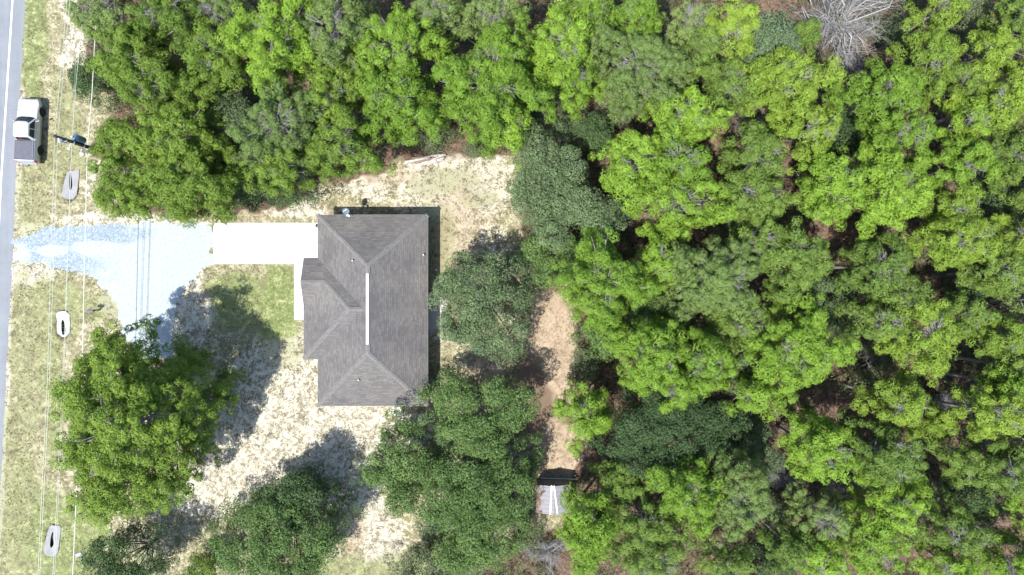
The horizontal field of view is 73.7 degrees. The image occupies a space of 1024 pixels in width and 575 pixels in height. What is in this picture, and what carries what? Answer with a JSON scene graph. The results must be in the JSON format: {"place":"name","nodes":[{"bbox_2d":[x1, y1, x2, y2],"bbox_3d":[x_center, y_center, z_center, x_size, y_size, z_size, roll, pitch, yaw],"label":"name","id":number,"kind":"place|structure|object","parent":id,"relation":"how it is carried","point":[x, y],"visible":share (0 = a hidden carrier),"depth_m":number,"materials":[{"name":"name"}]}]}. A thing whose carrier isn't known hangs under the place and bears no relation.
{"place":"outdoors","nodes":[
{"label":"outdoors","id":0,"kind":"place"},
{"bbox_2d":[0,0,24,482],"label":"road","id":1,"kind":"structure","parent":0,"point":[7,211],"depth_m":63.99,"materials":[{"name":"grey asphalt"}]},
{"bbox_2d":[11,219,213,358],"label":"gravel driveway","id":2,"kind":"structure","parent":0,"point":[138,271],"depth_m":63.99,"materials":[{"name":"white gravel"}]},
{"bbox_2d":[214,223,317,263],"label":"concrete driveway","id":3,"kind":"structure","parent":0,"point":[265,243],"depth_m":63.95,"materials":[{"name":"white concrete"}]},
{"bbox_2d":[0,0,1023,574],"bbox_3d":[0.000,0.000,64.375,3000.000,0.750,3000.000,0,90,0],"label":"ground","id":4,"kind":"structure","parent":0,"point":[276,426],"depth_m":64.00,"materials":[{"name":"beige sand"}]},
{"bbox_2d":[11,98,44,165],"bbox_3d":[-44.756,-14.438,63.057,2.559,1.885,6.265,3,90,0],"label":"pickup truck","id":5,"kind":"object","parent":4,"relation":"on","point":[27,134],"visible":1,"depth_m":62.75,"materials":[{"name":"silver metal"}]},
{"bbox_2d":[63,0,168,55],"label":"pine tree","id":6,"kind":"object","parent":4,"relation":"on","point":[104,18],"visible":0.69,"depth_m":55.64,"materials":[{"name":"green plant"}]},
{"bbox_2d":[85,149,169,222],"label":"pine tree","id":7,"kind":"object","parent":4,"relation":"on","point":[130,200],"visible":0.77,"depth_m":56.13,"materials":[{"name":"green plant"}]},
{"bbox_2d":[83,19,181,110],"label":"pine tree","id":8,"kind":"object","parent":4,"relation":"on","point":[112,62],"visible":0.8,"depth_m":55.31,"materials":[{"name":"green plant"}]},
{"bbox_2d":[76,519,192,574],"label":"oak tree","id":9,"kind":"object","parent":4,"relation":"on","point":[115,544],"visible":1,"depth_m":58.28,"materials":[{"name":"green plant"}]},
{"bbox_2d":[47,313,248,533],"bbox_3d":[-29.904,11.081,56.442,13.218,15.120,17.739,0,90,0],"label":"pine tree","id":10,"kind":"object","parent":4,"relation":"on","point":[131,406],"visible":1,"depth_m":52.92,"materials":[{"name":"green plant"}]},
{"bbox_2d":[109,49,207,126],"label":"pine tree","id":11,"kind":"object","parent":4,"relation":"on","point":[140,79],"visible":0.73,"depth_m":55.55,"materials":[{"name":"green plant"}]},
{"bbox_2d":[123,0,223,66],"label":"pine tree","id":12,"kind":"object","parent":4,"relation":"on","point":[176,22],"visible":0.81,"depth_m":54.93,"materials":[{"name":"green plant"}]},
{"bbox_2d":[109,98,240,177],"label":"pine tree","id":13,"kind":"object","parent":4,"relation":"on","point":[166,121],"visible":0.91,"depth_m":55.35,"materials":[{"name":"green plant"}]},
{"bbox_2d":[131,139,259,228],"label":"pine tree","id":14,"kind":"object","parent":4,"relation":"on","point":[177,196],"visible":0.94,"depth_m":55.44,"materials":[{"name":"green plant"}]},
{"bbox_2d":[178,17,268,102],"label":"pine tree","id":15,"kind":"object","parent":4,"relation":"on","point":[228,65],"visible":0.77,"depth_m":54.98,"materials":[{"name":"green plant"}]},
{"bbox_2d":[191,74,264,167],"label":"oak tree","id":16,"kind":"object","parent":4,"relation":"on","point":[237,107],"visible":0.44,"depth_m":58.19,"materials":[{"name":"green plant"}]},
{"bbox_2d":[223,154,323,213],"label":"oak tree","id":17,"kind":"object","parent":4,"relation":"on","point":[253,201],"visible":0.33,"depth_m":60.69,"materials":[{"name":"green plant"}]},
{"bbox_2d":[214,0,334,130],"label":"pine tree","id":18,"kind":"object","parent":4,"relation":"on","point":[268,30],"visible":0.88,"depth_m":52.40,"materials":[{"name":"green plant"}]},
{"bbox_2d":[223,62,332,175],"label":"pine tree","id":19,"kind":"object","parent":4,"relation":"on","point":[262,115],"visible":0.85,"depth_m":53.36,"materials":[{"name":"green plant"}]},
{"bbox_2d":[236,137,324,197],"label":"pine tree","id":20,"kind":"object","parent":4,"relation":"on","point":[279,181],"visible":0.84,"depth_m":55.60,"materials":[{"name":"green plant"}]},
{"bbox_2d":[202,465,366,574],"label":"oak tree","id":21,"kind":"object","parent":4,"relation":"on","point":[270,554],"visible":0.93,"depth_m":56.67,"materials":[{"name":"green plant"}]},
{"bbox_2d":[260,461,359,542],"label":"oak tree","id":22,"kind":"object","parent":4,"relation":"on","point":[309,493],"visible":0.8,"depth_m":57.75,"materials":[{"name":"green plant"}]},
{"bbox_2d":[284,0,382,90],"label":"pine tree","id":23,"kind":"object","parent":4,"relation":"on","point":[326,44],"visible":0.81,"depth_m":52.89,"materials":[{"name":"green plant"}]},
{"bbox_2d":[306,51,366,140],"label":"pine tree","id":24,"kind":"object","parent":4,"relation":"on","point":[320,86],"visible":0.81,"depth_m":54.15,"materials":[{"name":"green plant"}]},
{"bbox_2d":[304,102,398,184],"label":"pine tree","id":25,"kind":"object","parent":4,"relation":"on","point":[325,143],"visible":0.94,"depth_m":54.50,"materials":[{"name":"green plant"}]},
{"bbox_2d":[300,213,428,406],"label":"house","id":26,"kind":"structure","parent":4,"relation":"on","point":[364,283],"depth_m":60.54,"materials":[{"name":"grey"}]},
{"bbox_2d":[342,0,453,97],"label":"pine tree","id":27,"kind":"object","parent":4,"relation":"on","point":[403,26],"visible":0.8,"depth_m":53.36,"materials":[{"name":"green plant"}]},
{"bbox_2d":[355,419,441,506],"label":"oak tree","id":28,"kind":"object","parent":4,"relation":"on","point":[387,475],"visible":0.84,"depth_m":57.24,"materials":[{"name":"green plant"}]},
{"bbox_2d":[353,60,450,147],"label":"pine tree","id":29,"kind":"object","parent":4,"relation":"on","point":[376,98],"visible":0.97,"depth_m":53.60,"materials":[{"name":"green plant"}]},
{"bbox_2d":[383,530,494,574],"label":"oak tree","id":30,"kind":"object","parent":4,"relation":"on","point":[423,556],"visible":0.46,"depth_m":59.23,"materials":[{"name":"green plant"}]},
{"bbox_2d":[411,0,478,51],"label":"pine tree","id":31,"kind":"object","parent":4,"relation":"on","point":[441,10],"visible":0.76,"depth_m":54.63,"materials":[{"name":"green plant"}]},
{"bbox_2d":[384,438,521,539],"bbox_3d":[-4.568,17.093,59.182,11.717,9.636,8.462,17,90,0],"label":"oak tree","id":32,"kind":"object","parent":4,"relation":"on","point":[462,495],"visible":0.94,"depth_m":55.93,"materials":[{"name":"green plant"}]},
{"bbox_2d":[384,367,543,462],"bbox_3d":[-4.092,11.002,59.514,13.990,8.971,7.866,0,90,0],"label":"oak tree","id":33,"kind":"object","parent":4,"relation":"on","point":[473,438],"visible":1,"depth_m":56.67,"materials":[{"name":"green plant"}]},
{"bbox_2d":[427,249,538,371],"bbox_3d":[-2.430,2.010,59.592,9.742,8.815,10.837,0,90,0],"label":"oak tree","id":34,"kind":"object","parent":4,"relation":"on","point":[466,328],"visible":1,"depth_m":57.17,"materials":[{"name":"green plant"}]},
{"bbox_2d":[431,484,536,574],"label":"oak tree","id":35,"kind":"object","parent":4,"relation":"on","point":[480,552],"visible":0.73,"depth_m":56.81,"materials":[{"name":"green plant"}]},
{"bbox_2d":[421,10,556,158],"bbox_3d":[-1.914,-16.038,57.250,10.759,13.511,9.411,-29,90,0],"label":"pine tree","id":36,"kind":"object","parent":4,"relation":"on","point":[506,74],"visible":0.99,"depth_m":52.48,"materials":[{"name":"green plant"}]},
{"bbox_2d":[459,0,532,46],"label":"pine tree","id":37,"kind":"object","parent":4,"relation":"on","point":[489,13],"visible":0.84,"depth_m":54.24,"materials":[{"name":"green plant"}]},
{"bbox_2d":[471,430,544,528],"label":"oak tree","id":38,"kind":"object","parent":4,"relation":"on","point":[522,479],"visible":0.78,"depth_m":57.63,"materials":[{"name":"green plant"}]},
{"bbox_2d":[502,114,593,230],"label":"oak tree","id":39,"kind":"object","parent":4,"relation":"on","point":[567,156],"visible":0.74,"depth_m":56.36,"materials":[{"name":"green plant"}]},
{"bbox_2d":[79,0,1023,574],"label":"undergrowth","id":40,"kind":"object","parent":4,"relation":"on","point":[795,190],"visible":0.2,"depth_m":63.23,"materials":[{"name":"green plant"}]},
{"bbox_2d":[517,223,590,290],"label":"oak tree","id":41,"kind":"object","parent":4,"relation":"on","point":[528,249],"visible":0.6,"depth_m":58.63,"materials":[{"name":"green plant"}]},
{"bbox_2d":[525,0,597,100],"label":"pine tree","id":42,"kind":"object","parent":4,"relation":"on","point":[545,45],"visible":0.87,"depth_m":52.37,"materials":[{"name":"green plant"}]},
{"bbox_2d":[531,55,606,121],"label":"pine tree","id":43,"kind":"object","parent":4,"relation":"on","point":[584,81],"visible":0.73,"depth_m":54.61,"materials":[{"name":"green plant"}]},
{"bbox_2d":[530,168,632,267],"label":"oak tree","id":44,"kind":"object","parent":4,"relation":"on","point":[595,213],"visible":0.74,"depth_m":56.25,"materials":[{"name":"green plant"}]},
{"bbox_2d":[550,379,613,457],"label":"pine tree","id":45,"kind":"object","parent":4,"relation":"on","point":[599,425],"visible":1,"depth_m":56.83,"materials":[{"name":"green plant"}]},
{"bbox_2d":[553,483,619,574],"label":"pine tree","id":46,"kind":"object","parent":4,"relation":"on","point":[602,525],"visible":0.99,"depth_m":55.02,"materials":[{"name":"green plant"}]},
{"bbox_2d":[546,226,663,332],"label":"pine tree","id":47,"kind":"object","parent":4,"relation":"on","point":[610,307],"visible":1,"depth_m":53.13,"materials":[{"name":"green plant"}]},
{"bbox_2d":[587,129,665,207],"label":"pine tree","id":48,"kind":"object","parent":4,"relation":"on","point":[621,178],"visible":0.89,"depth_m":53.47,"materials":[{"name":"green plant"}]},
{"bbox_2d":[605,0,662,58],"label":"pine tree","id":49,"kind":"object","parent":4,"relation":"on","point":[631,10],"visible":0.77,"depth_m":53.46,"materials":[{"name":"green plant"}]},
{"bbox_2d":[580,13,694,122],"bbox_3d":[9.217,-17.628,57.490,10.494,13.022,7.618,33,90,0],"label":"pine tree","id":50,"kind":"object","parent":4,"relation":"on","point":[648,50],"visible":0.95,"depth_m":52.70,"materials":[{"name":"green plant"}]},
{"bbox_2d":[595,314,688,398],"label":"pine tree","id":51,"kind":"object","parent":4,"relation":"on","point":[662,348],"visible":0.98,"depth_m":53.23,"materials":[{"name":"green plant"}]},
{"bbox_2d":[607,484,690,552],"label":"pine tree","id":52,"kind":"object","parent":4,"relation":"on","point":[648,520],"visible":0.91,"depth_m":55.38,"materials":[{"name":"green plant"}]},
{"bbox_2d":[607,525,696,574],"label":"pine tree","id":53,"kind":"object","parent":4,"relation":"on","point":[666,564],"visible":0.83,"depth_m":54.97,"materials":[{"name":"green plant"}]},
{"bbox_2d":[634,223,677,293],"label":"pine tree","id":54,"kind":"object","parent":4,"relation":"on","point":[651,256],"visible":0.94,"depth_m":54.47,"materials":[{"name":"green plant"}]},
{"bbox_2d":[586,371,753,491],"bbox_3d":[13.472,12.539,59.355,12.248,9.291,9.792,26,90,0],"label":"oak tree","id":55,"kind":"object","parent":4,"relation":"on","point":[695,413],"visible":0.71,"depth_m":56.05,"materials":[{"name":"green plant"}]},
{"bbox_2d":[638,116,718,197],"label":"pine tree","id":56,"kind":"object","parent":4,"relation":"on","point":[690,164],"visible":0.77,"depth_m":53.36,"materials":[{"name":"green plant"}]},
{"bbox_2d":[620,171,739,243],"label":"pine tree","id":57,"kind":"object","parent":4,"relation":"on","point":[681,195],"visible":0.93,"depth_m":54.24,"materials":[{"name":"green plant"}]},
{"bbox_2d":[639,454,733,541],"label":"pine tree","id":58,"kind":"object","parent":4,"relation":"on","point":[701,489],"visible":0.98,"depth_m":53.42,"materials":[{"name":"green plant"}]},
{"bbox_2d":[638,84,734,154],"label":"pine tree","id":59,"kind":"object","parent":4,"relation":"on","point":[690,113],"visible":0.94,"depth_m":53.59,"materials":[{"name":"green plant"}]},
{"bbox_2d":[664,322,741,403],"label":"pine tree","id":60,"kind":"object","parent":4,"relation":"on","point":[715,360],"visible":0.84,"depth_m":53.16,"materials":[{"name":"green plant"}]},
{"bbox_2d":[642,233,765,324],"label":"pine tree","id":61,"kind":"object","parent":4,"relation":"on","point":[708,292],"visible":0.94,"depth_m":53.36,"materials":[{"name":"green plant"}]},
{"bbox_2d":[693,530,755,574],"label":"pine tree","id":62,"kind":"object","parent":4,"relation":"on","point":[734,565],"visible":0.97,"depth_m":56.35,"materials":[{"name":"green plant"}]},
{"bbox_2d":[697,0,761,83],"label":"pine tree","id":63,"kind":"object","parent":4,"relation":"on","point":[737,22],"visible":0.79,"depth_m":53.42,"materials":[{"name":"green plant"}]},
{"bbox_2d":[700,56,759,121],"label":"pine tree","id":64,"kind":"object","parent":4,"relation":"on","point":[730,80],"visible":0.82,"depth_m":54.24,"materials":[{"name":"green plant"}]},
{"bbox_2d":[701,294,776,356],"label":"pine tree","id":65,"kind":"object","parent":4,"relation":"on","point":[747,327],"visible":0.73,"depth_m":54.68,"materials":[{"name":"green plant"}]},
{"bbox_2d":[705,445,779,548],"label":"pine tree","id":66,"kind":"object","parent":4,"relation":"on","point":[755,492],"visible":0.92,"depth_m":53.72,"materials":[{"name":"green plant"}]},
{"bbox_2d":[710,119,786,194],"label":"pine tree","id":67,"kind":"object","parent":4,"relation":"on","point":[768,144],"visible":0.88,"depth_m":54.51,"materials":[{"name":"green plant"}]},
{"bbox_2d":[711,163,791,228],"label":"pine tree","id":68,"kind":"object","parent":4,"relation":"on","point":[764,189],"visible":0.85,"depth_m":54.53,"materials":[{"name":"green plant"}]},
{"bbox_2d":[729,412,783,482],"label":"oak tree","id":69,"kind":"object","parent":4,"relation":"on","point":[749,439],"visible":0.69,"depth_m":59.38,"materials":[{"name":"green plant"}]},
{"bbox_2d":[722,4,802,85],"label":"vine covered tree","id":70,"kind":"object","parent":4,"relation":"on","point":[767,41],"visible":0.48,"depth_m":56.84,"materials":[{"name":"green plant"}]},
{"bbox_2d":[756,516,813,574],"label":"pine tree","id":71,"kind":"object","parent":4,"relation":"on","point":[799,556],"visible":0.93,"depth_m":56.17,"materials":[{"name":"green plant"}]},
{"bbox_2d":[735,45,847,134],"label":"pine tree","id":72,"kind":"object","parent":4,"relation":"on","point":[783,74],"visible":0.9,"depth_m":53.14,"materials":[{"name":"green plant"}]},
{"bbox_2d":[752,216,834,310],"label":"pine tree","id":73,"kind":"object","parent":4,"relation":"on","point":[805,270],"visible":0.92,"depth_m":53.77,"materials":[{"name":"green plant"}]},
{"bbox_2d":[730,291,862,414],"bbox_3d":[22.210,5.166,57.455,10.480,13.102,7.290,-34,90,0],"label":"pine tree","id":74,"kind":"object","parent":4,"relation":"on","point":[809,359],"visible":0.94,"depth_m":52.65,"materials":[{"name":"green plant"}]},
{"bbox_2d":[770,101,842,175],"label":"pine tree","id":75,"kind":"object","parent":4,"relation":"on","point":[823,125],"visible":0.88,"depth_m":53.92,"materials":[{"name":"green plant"}]},
{"bbox_2d":[760,407,860,485],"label":"pine tree","id":76,"kind":"object","parent":4,"relation":"on","point":[823,450],"visible":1,"depth_m":54.54,"materials":[{"name":"green plant"}]},
{"bbox_2d":[778,479,850,543],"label":"pine tree","id":77,"kind":"object","parent":4,"relation":"on","point":[835,513],"visible":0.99,"depth_m":55.70,"materials":[{"name":"green plant"}]},
{"bbox_2d":[779,521,852,574],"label":"pine tree","id":78,"kind":"object","parent":4,"relation":"on","point":[821,564],"visible":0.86,"depth_m":54.54,"materials":[{"name":"green plant"}]},
{"bbox_2d":[785,276,863,338],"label":"oak tree","id":79,"kind":"object","parent":4,"relation":"on","point":[835,324],"visible":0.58,"depth_m":57.96,"materials":[{"name":"green plant"}]},
{"bbox_2d":[784,148,882,234],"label":"pine tree","id":80,"kind":"object","parent":4,"relation":"on","point":[827,207],"visible":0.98,"depth_m":52.93,"materials":[{"name":"green plant"}]},
{"bbox_2d":[782,0,908,79],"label":"leafless tree","id":81,"kind":"object","parent":4,"relation":"on","point":[831,24],"visible":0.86,"depth_m":61.46,"materials":[{"name":"grey wood"}]},
{"bbox_2d":[830,497,912,574],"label":"pine tree","id":82,"kind":"object","parent":4,"relation":"on","point":[883,543],"visible":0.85,"depth_m":54.00,"materials":[{"name":"green plant"}]},
{"bbox_2d":[831,231,913,307],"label":"pine tree","id":83,"kind":"object","parent":4,"relation":"on","point":[894,266],"visible":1,"depth_m":54.65,"materials":[{"name":"green plant"}]},
{"bbox_2d":[833,297,913,340],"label":"pine tree","id":84,"kind":"object","parent":4,"relation":"on","point":[871,315],"visible":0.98,"depth_m":54.88,"materials":[{"name":"green plant"}]},
{"bbox_2d":[821,56,927,141],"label":"pine tree","id":85,"kind":"object","parent":4,"relation":"on","point":[903,83],"visible":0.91,"depth_m":53.51,"materials":[{"name":"green plant"}]},
{"bbox_2d":[830,405,928,489],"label":"pine tree","id":86,"kind":"object","parent":4,"relation":"on","point":[897,465],"visible":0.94,"depth_m":54.33,"materials":[{"name":"green plant"}]},
{"bbox_2d":[833,140,935,239],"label":"pine tree","id":87,"kind":"object","parent":4,"relation":"on","point":[906,200],"visible":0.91,"depth_m":53.03,"materials":[{"name":"green plant"}]},
{"bbox_2d":[836,467,933,536],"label":"pine tree","id":88,"kind":"object","parent":4,"relation":"on","point":[901,517],"visible":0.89,"depth_m":54.41,"materials":[{"name":"green plant"}]},
{"bbox_2d":[834,110,937,171],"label":"pine tree","id":89,"kind":"object","parent":4,"relation":"on","point":[923,134],"visible":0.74,"depth_m":53.80,"materials":[{"name":"green plant"}]},
{"bbox_2d":[842,369,930,426],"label":"pine tree","id":90,"kind":"object","parent":4,"relation":"on","point":[910,408],"visible":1,"depth_m":54.41,"materials":[{"name":"green plant"}]},
{"bbox_2d":[870,28,960,111],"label":"pine tree","id":91,"kind":"object","parent":4,"relation":"on","point":[930,56],"visible":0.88,"depth_m":54.21,"materials":[{"name":"green plant"}]},
{"bbox_2d":[871,292,966,387],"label":"pine tree","id":92,"kind":"object","parent":4,"relation":"on","point":[937,339],"visible":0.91,"depth_m":53.45,"materials":[{"name":"green plant"}]},
{"bbox_2d":[879,0,974,49],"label":"pine tree","id":93,"kind":"object","parent":4,"relation":"on","point":[939,19],"visible":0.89,"depth_m":55.80,"materials":[{"name":"green plant"}]},
{"bbox_2d":[897,184,984,233],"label":"pine tree","id":94,"kind":"object","parent":4,"relation":"on","point":[955,204],"visible":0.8,"depth_m":54.25,"materials":[{"name":"green plant"}]},
{"bbox_2d":[902,529,984,574],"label":"pine tree","id":95,"kind":"object","parent":4,"relation":"on","point":[956,567],"visible":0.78,"depth_m":55.49,"materials":[{"name":"green plant"}]},
{"bbox_2d":[900,96,991,157],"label":"pine tree","id":96,"kind":"object","parent":4,"relation":"on","point":[975,113],"visible":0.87,"depth_m":55.14,"materials":[{"name":"green plant"}]},
{"bbox_2d":[887,208,1006,271],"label":"pine tree","id":97,"kind":"object","parent":4,"relation":"on","point":[958,244],"visible":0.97,"depth_m":53.13,"materials":[{"name":"green plant"}]},
{"bbox_2d":[900,484,998,564],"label":"pine tree","id":98,"kind":"object","parent":4,"relation":"on","point":[962,522],"visible":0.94,"depth_m":54.71,"materials":[{"name":"green plant"}]},
{"bbox_2d":[912,435,993,489],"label":"pine tree","id":99,"kind":"object","parent":4,"relation":"on","point":[956,457],"visible":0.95,"depth_m":56.26,"materials":[{"name":"green plant"}]},
{"bbox_2d":[910,135,1003,199],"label":"pine tree","id":100,"kind":"object","parent":4,"relation":"on","point":[982,155],"visible":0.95,"depth_m":54.42,"materials":[{"name":"green plant"}]},
{"bbox_2d":[920,22,1023,88],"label":"pine tree","id":101,"kind":"object","parent":4,"relation":"on","point":[998,51],"visible":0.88,"depth_m":54.29,"materials":[{"name":"green plant"}]},
{"bbox_2d":[922,67,1023,137],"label":"pine tree","id":102,"kind":"object","parent":4,"relation":"on","point":[1005,95],"visible":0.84,"depth_m":53.69,"materials":[{"name":"green plant"}]},
{"bbox_2d":[925,382,1023,442],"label":"pine tree","id":103,"kind":"object","parent":4,"relation":"on","point":[1005,417],"visible":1,"depth_m":54.03,"materials":[{"name":"green plant"}]},
{"bbox_2d":[930,241,1023,299],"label":"pine tree","id":104,"kind":"object","parent":4,"relation":"on","point":[1014,264],"visible":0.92,"depth_m":54.70,"materials":[{"name":"green plant"}]},
{"bbox_2d":[935,311,1023,357],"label":"pine tree","id":105,"kind":"object","parent":4,"relation":"on","point":[1013,336],"visible":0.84,"depth_m":54.72,"materials":[{"name":"green plant"}]},
{"bbox_2d":[938,432,1023,499],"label":"pine tree","id":106,"kind":"object","parent":4,"relation":"on","point":[999,465],"visible":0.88,"depth_m":54.33,"materials":[{"name":"green plant"}]},
{"bbox_2d":[946,122,1023,193],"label":"pine tree","id":107,"kind":"object","parent":4,"relation":"on","point":[1002,152],"visible":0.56,"depth_m":54.78,"materials":[{"name":"green plant"}]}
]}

